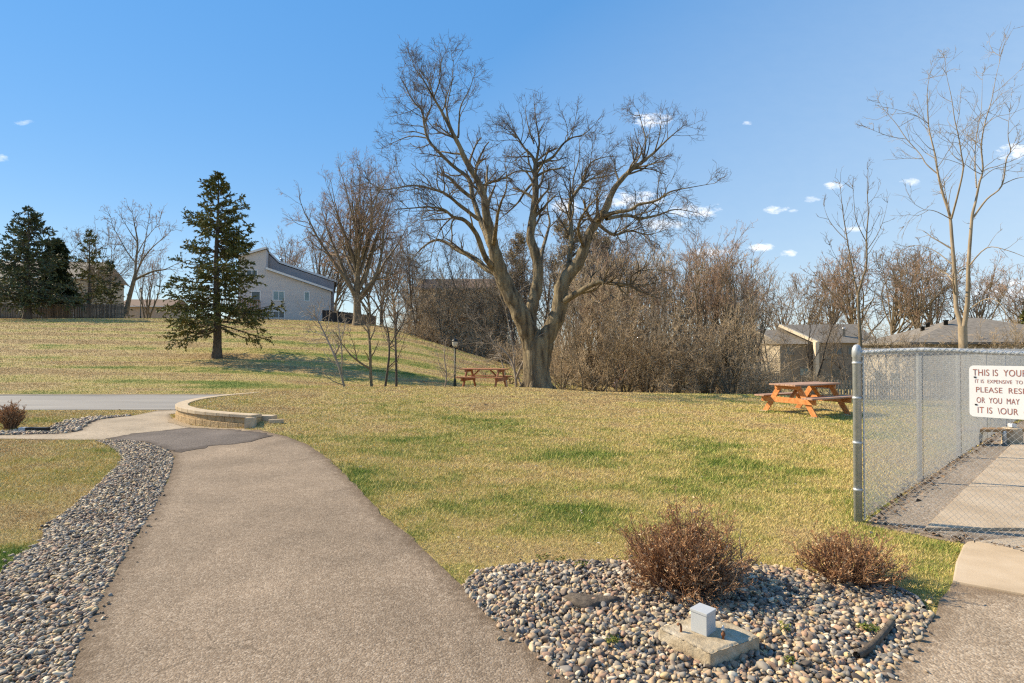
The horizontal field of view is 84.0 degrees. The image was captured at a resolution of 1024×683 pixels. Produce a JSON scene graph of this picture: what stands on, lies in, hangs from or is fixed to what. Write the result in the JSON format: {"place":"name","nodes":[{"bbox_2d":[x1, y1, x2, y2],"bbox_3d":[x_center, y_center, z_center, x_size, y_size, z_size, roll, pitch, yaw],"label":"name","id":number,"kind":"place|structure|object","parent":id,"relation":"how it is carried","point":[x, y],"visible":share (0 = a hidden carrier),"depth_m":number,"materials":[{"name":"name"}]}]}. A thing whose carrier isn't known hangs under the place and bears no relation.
{"place":"outdoors","nodes":[
{"label":"outdoors","id":0,"kind":"place"},
{"bbox_2d":[0,395,215,409],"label":"road","id":1,"kind":"structure","parent":0,"point":[102,402],"depth_m":20.02,"materials":[{"name":"asphalt"}]},
{"bbox_2d":[0,410,238,439],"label":"sidewalk","id":2,"kind":"structure","parent":0,"point":[103,429],"depth_m":12.34,"materials":[{"name":"concrete"}]},
{"bbox_2d":[68,429,570,682],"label":"asphalt path","id":3,"kind":"structure","parent":0,"point":[276,558],"depth_m":3.90,"materials":[{"name":"asphalt"}]},
{"bbox_2d":[105,428,272,451],"bbox_3d":[-6.107,1.803,10.860,3.100,0.065,1.945,-1,-1,33],"label":"path patch","id":4,"kind":"object","parent":3,"relation":"on","point":[182,439],"visible":1,"depth_m":10.75,"materials":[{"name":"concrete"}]},
{"bbox_2d":[0,319,1022,667],"bbox_3d":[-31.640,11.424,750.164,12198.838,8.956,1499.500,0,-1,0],"label":"ground","id":5,"kind":"structure","parent":0,"point":[234,353],"depth_m":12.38,"materials":[{"name":"plant"}]},
{"bbox_2d":[0,399,27,428],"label":"bare shrub","id":6,"kind":"object","parent":5,"relation":"on","point":[12,416],"visible":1,"depth_m":12.00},
{"bbox_2d":[0,205,91,318],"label":"spruce tree","id":7,"kind":"object","parent":5,"relation":"on","point":[28,291],"visible":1,"depth_m":58.56,"materials":[{"name":"green plant"}]},
{"bbox_2d":[37,238,79,316],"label":"arborvitae","id":8,"kind":"object","parent":5,"relation":"on","point":[62,251],"visible":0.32,"depth_m":64.15,"materials":[{"name":"green plant"}]},
{"bbox_2d":[0,304,124,318],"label":"board fence","id":9,"kind":"object","parent":5,"relation":"on","point":[117,310],"visible":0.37,"depth_m":63.04,"materials":[{"name":"wood"}]},
{"bbox_2d":[0,261,126,318],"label":"beige house","id":10,"kind":"structure","parent":5,"relation":"on","point":[120,292],"depth_m":87.27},
{"bbox_2d":[0,442,168,682],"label":"gravel","id":11,"kind":"structure","parent":5,"relation":"on","point":[65,627],"depth_m":3.96,"materials":[{"name":"gravel"}]},
{"bbox_2d":[52,439,174,521],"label":"river stones","id":12,"kind":"object","parent":11,"relation":"on","point":[139,493],"visible":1,"depth_m":6.93,"materials":[{"name":"gravel"}]},
{"bbox_2d":[57,229,118,313],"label":"spruce tree","id":13,"kind":"object","parent":5,"relation":"on","point":[90,294],"visible":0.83,"depth_m":66.02,"materials":[{"name":"green plant"}]},
{"bbox_2d":[62,215,150,301],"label":"background tree","id":14,"kind":"object","parent":5,"relation":"on","point":[102,259],"visible":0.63,"depth_m":83.79,"materials":[{"name":"brown plant"}]},
{"bbox_2d":[85,258,134,317],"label":"spruce tree","id":15,"kind":"object","parent":5,"relation":"on","point":[109,271],"visible":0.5,"depth_m":69.82,"materials":[{"name":"green plant"}]},
{"bbox_2d":[100,198,186,314],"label":"leaning bare tree","id":16,"kind":"object","parent":5,"relation":"on","point":[130,294],"visible":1,"depth_m":66.19,"materials":[{"name":"brown plant"}]},
{"bbox_2d":[131,241,169,317],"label":"background tree","id":17,"kind":"object","parent":5,"relation":"on","point":[147,312],"visible":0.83,"depth_m":71.88,"materials":[{"name":"brown plant"}]},
{"bbox_2d":[124,299,186,318],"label":"garage","id":18,"kind":"structure","parent":5,"relation":"on","point":[135,311],"depth_m":105.09,"materials":[{"name":"beige"}]},
{"bbox_2d":[175,392,261,427],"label":"retaining wall","id":19,"kind":"structure","parent":5,"relation":"on","point":[185,412],"depth_m":12.62,"materials":[{"name":"stone"}]},
{"bbox_2d":[154,171,286,358],"bbox_3d":[-17.632,-4.536,33.958,6.777,11.483,6.539,0,-1,0],"label":"spruce tree","id":20,"kind":"object","parent":5,"relation":"on","point":[233,247],"visible":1,"depth_m":33.59,"materials":[{"name":"green plant"}]},
{"bbox_2d":[0,318,527,393],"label":"hill grass","id":21,"kind":"structure","parent":5,"relation":"on","point":[159,320],"depth_m":34.14,"materials":[{"name":"plant"}]},
{"bbox_2d":[213,246,335,320],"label":"grey house","id":22,"kind":"structure","parent":5,"relation":"on","point":[291,285],"depth_m":70.20,"materials":[{"name":"light grey brick"},{"name":"dark siding"},{"name":"shingle"}]},
{"bbox_2d":[261,226,322,270],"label":"background tree","id":23,"kind":"object","parent":5,"relation":"on","point":[293,257],"visible":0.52,"depth_m":100.62,"materials":[{"name":"brown plant"}]},
{"bbox_2d":[280,228,361,292],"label":"background tree","id":24,"kind":"object","parent":5,"relation":"on","point":[324,273],"visible":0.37,"depth_m":89.26,"materials":[{"name":"brown plant"}]},
{"bbox_2d":[297,294,352,386],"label":"pale sapling","id":25,"kind":"object","parent":5,"relation":"on","point":[333,353],"visible":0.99,"depth_m":25.58,"materials":[{"name":"brown plant"}]},
{"bbox_2d":[278,147,416,325],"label":"hilltop maple","id":26,"kind":"object","parent":5,"relation":"on","point":[358,226],"visible":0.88,"depth_m":51.47,"materials":[{"name":"brown plant"}]},
{"bbox_2d":[322,310,376,324],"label":"board fence","id":27,"kind":"object","parent":5,"relation":"on","point":[333,315],"visible":0.45,"depth_m":65.27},
{"bbox_2d":[328,292,384,386],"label":"forked sapling","id":28,"kind":"object","parent":5,"relation":"on","point":[370,354],"visible":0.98,"depth_m":24.94,"materials":[{"name":"brown plant"}]},
{"bbox_2d":[324,228,401,314],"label":"background tree","id":29,"kind":"object","parent":5,"relation":"on","point":[351,277],"visible":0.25,"depth_m":78.33,"materials":[{"name":"brown plant"}]},
{"bbox_2d":[346,217,430,325],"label":"background tree","id":30,"kind":"object","parent":5,"relation":"on","point":[388,285],"visible":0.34,"depth_m":72.30,"materials":[{"name":"brown plant"}]},
{"bbox_2d":[361,245,424,323],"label":"background tree","id":31,"kind":"object","parent":5,"relation":"on","point":[381,287],"visible":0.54,"depth_m":66.97,"materials":[{"name":"brown plant"}]},
{"bbox_2d":[378,285,419,386],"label":"slim sapling","id":32,"kind":"object","parent":5,"relation":"on","point":[395,350],"visible":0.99,"depth_m":25.21,"materials":[{"name":"brown plant"}]},
{"bbox_2d":[366,272,475,340],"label":"brush clump","id":33,"kind":"object","parent":5,"relation":"on","point":[426,291],"visible":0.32,"depth_m":55.27,"materials":[{"name":"brown plant"}]},
{"bbox_2d":[404,289,477,342],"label":"brush clump","id":34,"kind":"object","parent":5,"relation":"on","point":[418,304],"visible":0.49,"depth_m":52.20,"materials":[{"name":"brown plant"}]},
{"bbox_2d":[406,269,489,347],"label":"brush clump","id":35,"kind":"object","parent":5,"relation":"on","point":[447,304],"visible":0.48,"depth_m":51.03,"materials":[{"name":"brown plant"}]},
{"bbox_2d":[415,279,503,357],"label":"brown house","id":36,"kind":"structure","parent":5,"relation":"on","point":[426,288],"depth_m":66.20,"materials":[{"name":"beige"}]},
{"bbox_2d":[416,279,503,351],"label":"brush clump","id":37,"kind":"object","parent":5,"relation":"on","point":[466,309],"visible":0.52,"depth_m":50.88,"materials":[{"name":"brown plant"}]},
{"bbox_2d":[435,236,490,353],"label":"woodland tree","id":38,"kind":"object","parent":5,"relation":"on","point":[451,255],"visible":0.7,"depth_m":53.41,"materials":[{"name":"brown plant"}]},
{"bbox_2d":[385,303,568,367],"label":"slope undergrowth","id":39,"kind":"object","parent":5,"relation":"on","point":[481,346],"visible":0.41,"depth_m":49.80,"materials":[{"name":"plant"}]},
{"bbox_2d":[439,266,519,352],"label":"brush clump","id":40,"kind":"object","parent":5,"relation":"on","point":[469,290],"visible":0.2,"depth_m":52.23,"materials":[{"name":"brown plant"}]},
{"bbox_2d":[455,368,512,386],"bbox_3d":[-1.081,1.455,22.582,1.860,0.763,1.642,0,-1,17],"label":"picnic table","id":41,"kind":"object","parent":5,"relation":"on","point":[502,377],"visible":0.94,"depth_m":22.50,"materials":[{"name":"red wood"}]},
{"bbox_2d":[435,259,541,360],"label":"brush clump","id":42,"kind":"object","parent":5,"relation":"on","point":[479,330],"visible":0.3,"depth_m":48.70,"materials":[{"name":"brown plant"}]},
{"bbox_2d":[446,278,546,386],"bbox_3d":[-0.556,-0.280,25.226,4.656,5.412,3.447,0,-1,10],"label":"leaning brush","id":43,"kind":"object","parent":5,"relation":"on","point":[516,374],"visible":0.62,"depth_m":24.97,"materials":[{"name":"brown plant"}]},
{"bbox_2d":[463,274,548,363],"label":"brush clump","id":44,"kind":"object","parent":5,"relation":"on","point":[496,325],"visible":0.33,"depth_m":47.32,"materials":[{"name":"brown plant"}]},
{"bbox_2d":[497,230,532,340],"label":"brown leafed tree","id":45,"kind":"object","parent":5,"relation":"on","point":[515,245],"visible":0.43,"depth_m":52.25,"materials":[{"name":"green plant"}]},
{"bbox_2d":[479,247,553,366],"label":"woodland tree","id":46,"kind":"object","parent":5,"relation":"on","point":[510,323],"visible":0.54,"depth_m":46.09,"materials":[{"name":"brown plant"}]},
{"bbox_2d":[345,28,730,388],"bbox_3d":[1.642,-5.689,23.957,16.782,15.572,12.246,0,-1,-21],"label":"old bare tree","id":47,"kind":"object","parent":5,"relation":"on","point":[537,351],"visible":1,"depth_m":23.46,"materials":[{"name":"brown plant"}]},
{"bbox_2d":[508,315,618,388],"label":"brush clump","id":48,"kind":"object","parent":5,"relation":"on","point":[559,385],"visible":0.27,"depth_m":30.86,"materials":[{"name":"brown plant"}]},
{"bbox_2d":[542,216,591,368],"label":"brown leafed tree","id":49,"kind":"object","parent":5,"relation":"on","point":[558,229],"visible":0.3,"depth_m":49.52,"materials":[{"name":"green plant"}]},
{"bbox_2d":[526,246,617,374],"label":"thicket tree","id":50,"kind":"object","parent":5,"relation":"on","point":[578,276],"visible":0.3,"depth_m":43.00,"materials":[{"name":"brown plant"}]},
{"bbox_2d":[552,252,651,389],"bbox_3d":[4.528,-1.026,31.999,6.910,8.052,5.385,-1,-1,41],"label":"thicket tree","id":51,"kind":"object","parent":5,"relation":"on","point":[593,317],"visible":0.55,"depth_m":31.70,"materials":[{"name":"brown plant"}]},
{"bbox_2d":[559,253,654,386],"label":"thicket tree","id":52,"kind":"object","parent":5,"relation":"on","point":[613,288],"visible":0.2,"depth_m":36.61,"materials":[{"name":"brown plant"}]},
{"bbox_2d":[568,228,655,383],"bbox_3d":[6.503,-2.337,38.036,6.662,11.108,3.828,0,-1,30],"label":"thicket tree","id":53,"kind":"object","parent":5,"relation":"on","point":[605,265],"visible":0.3,"depth_m":38.13,"materials":[{"name":"brown plant"}]},
{"bbox_2d":[550,308,674,391],"bbox_3d":[4.898,0.561,29.297,6.449,4.742,6.530,0,-1,32],"label":"brush clump","id":54,"kind":"object","parent":5,"relation":"on","point":[605,380],"visible":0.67,"depth_m":29.28,"materials":[{"name":"brown plant"}]},
{"bbox_2d":[557,282,710,392],"bbox_3d":[6.107,-0.197,29.414,7.522,6.654,7.429,0,-1,-8],"label":"brush clump","id":55,"kind":"object","parent":5,"relation":"on","point":[635,372],"visible":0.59,"depth_m":29.05,"materials":[{"name":"brown plant"}]},
{"bbox_2d":[610,248,688,392],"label":"thicket tree","id":56,"kind":"object","parent":5,"relation":"on","point":[658,312],"visible":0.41,"depth_m":32.13,"materials":[{"name":"brown plant"}]},
{"bbox_2d":[594,302,716,392],"bbox_3d":[7.392,0.405,30.067,6.520,5.533,6.440,0,-1,10],"label":"brush clump","id":57,"kind":"object","parent":5,"relation":"on","point":[666,359],"visible":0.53,"depth_m":29.30,"materials":[{"name":"brown plant"}]},
{"bbox_2d":[593,223,721,389],"bbox_3d":[9.861,-1.848,37.374,7.837,10.690,10.057,0,-1,-9],"label":"thicket tree","id":58,"kind":"object","parent":5,"relation":"on","point":[652,267],"visible":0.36,"depth_m":36.85,"materials":[{"name":"brown plant"}]},
{"bbox_2d":[642,273,684,392],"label":"pole sapling","id":59,"kind":"object","parent":5,"relation":"on","point":[657,316],"visible":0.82,"depth_m":27.51,"materials":[{"name":"brown plant"}]},
{"bbox_2d":[503,301,825,393],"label":"thicket undergrowth","id":60,"kind":"object","parent":5,"relation":"on","point":[566,366],"visible":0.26,"depth_m":31.15,"materials":[{"name":"plant"}]},
{"bbox_2d":[636,230,718,387],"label":"thicket tree","id":61,"kind":"object","parent":5,"relation":"on","point":[677,293],"visible":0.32,"depth_m":41.22,"materials":[{"name":"brown plant"}]},
{"bbox_2d":[641,341,721,393],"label":"brush clump","id":62,"kind":"object","parent":5,"relation":"on","point":[677,391],"visible":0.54,"depth_m":28.93,"materials":[{"name":"brown plant"}]},
{"bbox_2d":[468,555,929,682],"bbox_3d":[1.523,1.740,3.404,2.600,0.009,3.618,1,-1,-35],"label":"gravel bed soil","id":63,"kind":"structure","parent":5,"relation":"on","point":[655,645],"depth_m":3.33,"materials":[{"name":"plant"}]},
{"bbox_2d":[608,485,762,610],"bbox_3d":[1.255,1.426,4.062,1.078,0.705,1.039,0,-1,0],"label":"spirea shrub","id":64,"kind":"object","parent":63,"relation":"on","point":[656,555],"visible":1,"depth_m":3.94,"materials":[{"name":"plant"}]},
{"bbox_2d":[462,555,934,682],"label":"river stones","id":65,"kind":"object","parent":63,"relation":"on","point":[811,649],"visible":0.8,"depth_m":3.50,"materials":[{"name":"gravel"}]},
{"bbox_2d":[564,593,619,608],"bbox_3d":[0.525,1.724,3.775,0.380,0.034,0.198,0,-1,10],"label":"rock","id":66,"kind":"object","parent":65,"relation":"on","point":[582,600],"visible":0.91,"depth_m":3.77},
{"bbox_2d":[536,553,882,664],"bbox_3d":[0.946,1.685,3.569,2.326,0.056,1.058,0,-1,32],"label":"moss","id":67,"kind":"object","parent":65,"relation":"on","point":[788,657],"visible":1,"depth_m":3.37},
{"bbox_2d":[782,519,917,593],"bbox_3d":[2.473,1.554,4.173,0.819,0.405,0.734,0,-1,16],"label":"spirea shrub","id":68,"kind":"object","parent":65,"relation":"on","point":[857,559],"visible":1,"depth_m":4.08,"materials":[{"name":"plant"}]},
{"bbox_2d":[853,620,894,658],"bbox_3d":[2.095,1.712,3.271,0.593,0.054,0.053,1,-1,-41],"label":"pipe","id":69,"kind":"object","parent":65,"relation":"on","point":[877,639],"visible":0.99,"depth_m":3.23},
{"bbox_2d":[658,618,759,667],"bbox_3d":[1.113,1.713,3.228,0.426,0.145,0.358,0,-1,-29],"label":"concrete pad","id":70,"kind":"object","parent":63,"relation":"on","point":[713,649],"visible":0.73,"depth_m":3.14,"materials":[{"name":"concrete"}]},
{"bbox_2d":[690,603,715,635],"bbox_3d":[1.088,1.582,3.237,0.106,0.128,0.106,1,-1,-41],"label":"utility box","id":71,"kind":"object","parent":70,"relation":"on","point":[703,619],"visible":1,"depth_m":3.21,"materials":[{"name":"grey metal"}]},
{"bbox_2d":[651,313,775,393],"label":"brush clump","id":72,"kind":"object","parent":5,"relation":"on","point":[700,371],"visible":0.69,"depth_m":28.26,"materials":[{"name":"brown plant"}]},
{"bbox_2d":[675,219,753,393],"bbox_3d":[10.886,-1.540,31.275,3.977,9.818,6.921,0,-1,-3],"label":"thicket tree","id":73,"kind":"object","parent":5,"relation":"on","point":[695,295],"visible":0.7,"depth_m":30.84,"materials":[{"name":"brown plant"}]},
{"bbox_2d":[674,230,770,392],"bbox_3d":[12.397,-1.613,33.548,4.357,10.179,7.583,0,-1,-29],"label":"thicket tree","id":74,"kind":"object","parent":5,"relation":"on","point":[758,310],"visible":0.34,"depth_m":33.40,"materials":[{"name":"brown plant"}]},
{"bbox_2d":[685,227,766,393],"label":"thicket tree","id":75,"kind":"object","parent":5,"relation":"on","point":[719,299],"visible":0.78,"depth_m":30.66,"materials":[{"name":"brown plant"}]},
{"bbox_2d":[662,289,810,394],"bbox_3d":[10.750,0.360,28.287,6.512,5.562,6.431,0,-1,17],"label":"brush clump","id":76,"kind":"object","parent":5,"relation":"on","point":[732,391],"visible":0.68,"depth_m":27.47,"materials":[{"name":"brown plant"}]},
{"bbox_2d":[696,264,792,388],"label":"thicket tree","id":77,"kind":"object","parent":5,"relation":"on","point":[760,304],"visible":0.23,"depth_m":40.50,"materials":[{"name":"brown plant"}]},
{"bbox_2d":[711,240,779,392],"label":"thicket tree","id":78,"kind":"object","parent":5,"relation":"on","point":[760,314],"visible":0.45,"depth_m":38.96,"materials":[{"name":"brown plant"}]},
{"bbox_2d":[750,272,811,329],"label":"background tree","id":79,"kind":"object","parent":5,"relation":"on","point":[778,313],"visible":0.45,"depth_m":111.00,"materials":[{"name":"brown plant"}]},
{"bbox_2d":[754,381,852,416],"bbox_3d":[7.600,1.460,14.732,1.860,0.763,1.642,0,-1,-28],"label":"picnic table","id":80,"kind":"object","parent":5,"relation":"on","point":[806,398],"visible":0.94,"depth_m":14.54,"materials":[{"name":"orange wood"}]},
{"bbox_2d":[743,324,874,388],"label":"townhouse row","id":81,"kind":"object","parent":5,"relation":"on","point":[849,342],"visible":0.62,"depth_m":67.97,"materials":[{"name":"beige"}]},
{"bbox_2d":[768,290,851,394],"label":"screen tree","id":82,"kind":"object","parent":5,"relation":"on","point":[831,326],"visible":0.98,"depth_m":44.37,"materials":[{"name":"brown plant"}]},
{"bbox_2d":[763,261,860,329],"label":"background tree","id":83,"kind":"object","parent":5,"relation":"on","point":[820,306],"visible":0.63,"depth_m":96.75,"materials":[{"name":"brown plant"}]},
{"bbox_2d":[779,250,860,324],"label":"background tree","id":84,"kind":"object","parent":5,"relation":"on","point":[833,309],"visible":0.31,"depth_m":101.20,"materials":[{"name":"brown plant"}]},
{"bbox_2d":[808,159,907,398],"bbox_3d":[14.566,-2.534,23.945,3.597,10.079,3.128,0,-1,13],"label":"young bare tree","id":85,"kind":"object","parent":5,"relation":"on","point":[858,315],"visible":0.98,"depth_m":23.96,"materials":[{"name":"brown plant"}]},
{"bbox_2d":[799,240,919,335],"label":"background tree","id":86,"kind":"object","parent":5,"relation":"on","point":[851,317],"visible":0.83,"depth_m":89.98,"materials":[{"name":"brown plant"}]},
{"bbox_2d":[821,308,945,398],"bbox_3d":[25.566,1.024,38.348,7.350,6.396,7.442,0,-1,0],"label":"screen shrub","id":87,"kind":"object","parent":5,"relation":"on","point":[876,346],"visible":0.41,"depth_m":38.07,"materials":[{"name":"brown plant"}]},
{"bbox_2d":[828,379,955,399],"bbox_3d":[23.683,3.032,34.610,9.676,1.538,0.886,0,-1,-12],"label":"board fence","id":88,"kind":"object","parent":5,"relation":"on","point":[867,395],"visible":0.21,"depth_m":34.04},
{"bbox_2d":[838,230,974,337],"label":"background tree","id":89,"kind":"object","parent":5,"relation":"on","point":[894,320],"visible":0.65,"depth_m":82.52,"materials":[{"name":"brown plant"}]},
{"bbox_2d":[861,247,965,330],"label":"background tree","id":90,"kind":"object","parent":5,"relation":"on","point":[937,316],"visible":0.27,"depth_m":88.08,"materials":[{"name":"brown plant"}]},
{"bbox_2d":[866,246,986,328],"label":"background tree","id":91,"kind":"object","parent":5,"relation":"on","point":[916,313],"visible":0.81,"depth_m":78.03,"materials":[{"name":"brown plant"}]},
{"bbox_2d":[852,344,1023,548],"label":"chain link fence","id":92,"kind":"object","parent":5,"relation":"on","point":[1011,356],"visible":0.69,"depth_m":6.20,"materials":[{"name":"metal"}]},
{"bbox_2d":[969,365,1023,419],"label":"notice sign","id":93,"kind":"object","parent":92,"relation":"attached to","point":[996,391],"visible":1,"depth_m":4.85,"materials":[{"name":"white metal"}]},
{"bbox_2d":[856,23,1023,397],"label":"pale bare tree","id":94,"kind":"object","parent":5,"relation":"on","point":[962,333],"visible":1,"depth_m":26.82,"materials":[{"name":"beige plant"}]},
{"bbox_2d":[857,318,1023,398],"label":"hip roof house","id":95,"kind":"structure","parent":5,"relation":"on","point":[935,331],"depth_m":40.78,"materials":[{"name":"beige"}]},
{"bbox_2d":[866,420,1023,543],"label":"court border","id":96,"kind":"object","parent":5,"relation":"on","point":[945,537],"visible":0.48,"depth_m":6.42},
{"bbox_2d":[863,419,1023,551],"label":"leaf litter","id":97,"kind":"object","parent":96,"relation":"on","point":[965,535],"visible":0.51,"depth_m":6.26,"materials":[{"name":"brown plant"}]},
{"bbox_2d":[954,423,1023,444],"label":"court bench","id":98,"kind":"object","parent":96,"relation":"on","point":[1010,440],"visible":0.59,"depth_m":10.06,"materials":[{"name":"orange wood"}]},
{"bbox_2d":[885,583,1023,682],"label":"aggregate walk","id":99,"kind":"structure","parent":5,"relation":"on","point":[976,635],"depth_m":3.27,"materials":[{"name":"concrete"}]},
{"bbox_2d":[919,249,1023,319],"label":"background tree","id":100,"kind":"object","parent":5,"relation":"on","point":[981,310],"visible":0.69,"depth_m":78.37,"materials":[{"name":"brown plant"}]},
{"bbox_2d":[953,537,1023,595],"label":"concrete walk","id":101,"kind":"structure","parent":5,"relation":"on","point":[985,564],"depth_m":4.38,"materials":[{"name":"concrete"}]},
{"bbox_2d":[975,267,1023,323],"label":"background tree","id":102,"kind":"object","parent":5,"relation":"on","point":[1017,309],"visible":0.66,"depth_m":81.96,"materials":[{"name":"brown plant"}]},
{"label":"far gravel soil","id":103,"kind":"structure","parent":5,"relation":"on","visible":0},
{"bbox_2d":[0,414,130,434],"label":"river stones","id":104,"kind":"object","parent":103,"relation":"on","point":[76,424],"visible":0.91,"depth_m":12.37,"materials":[{"name":"gravel"}]},
{"bbox_2d":[0,0,1023,349],"label":"sky","id":105,"kind":"structure","parent":0,"point":[104,103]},
{"bbox_2d":[925,487,1023,530],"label":"court slab","id":106,"kind":"structure","parent":0,"point":[994,510],"depth_m":5.84,"materials":[{"name":"concrete"}]},
{"bbox_2d":[970,461,1023,486],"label":"court slab","id":107,"kind":"structure","parent":0,"point":[1007,475],"depth_m":7.51,"materials":[{"name":"concrete"}]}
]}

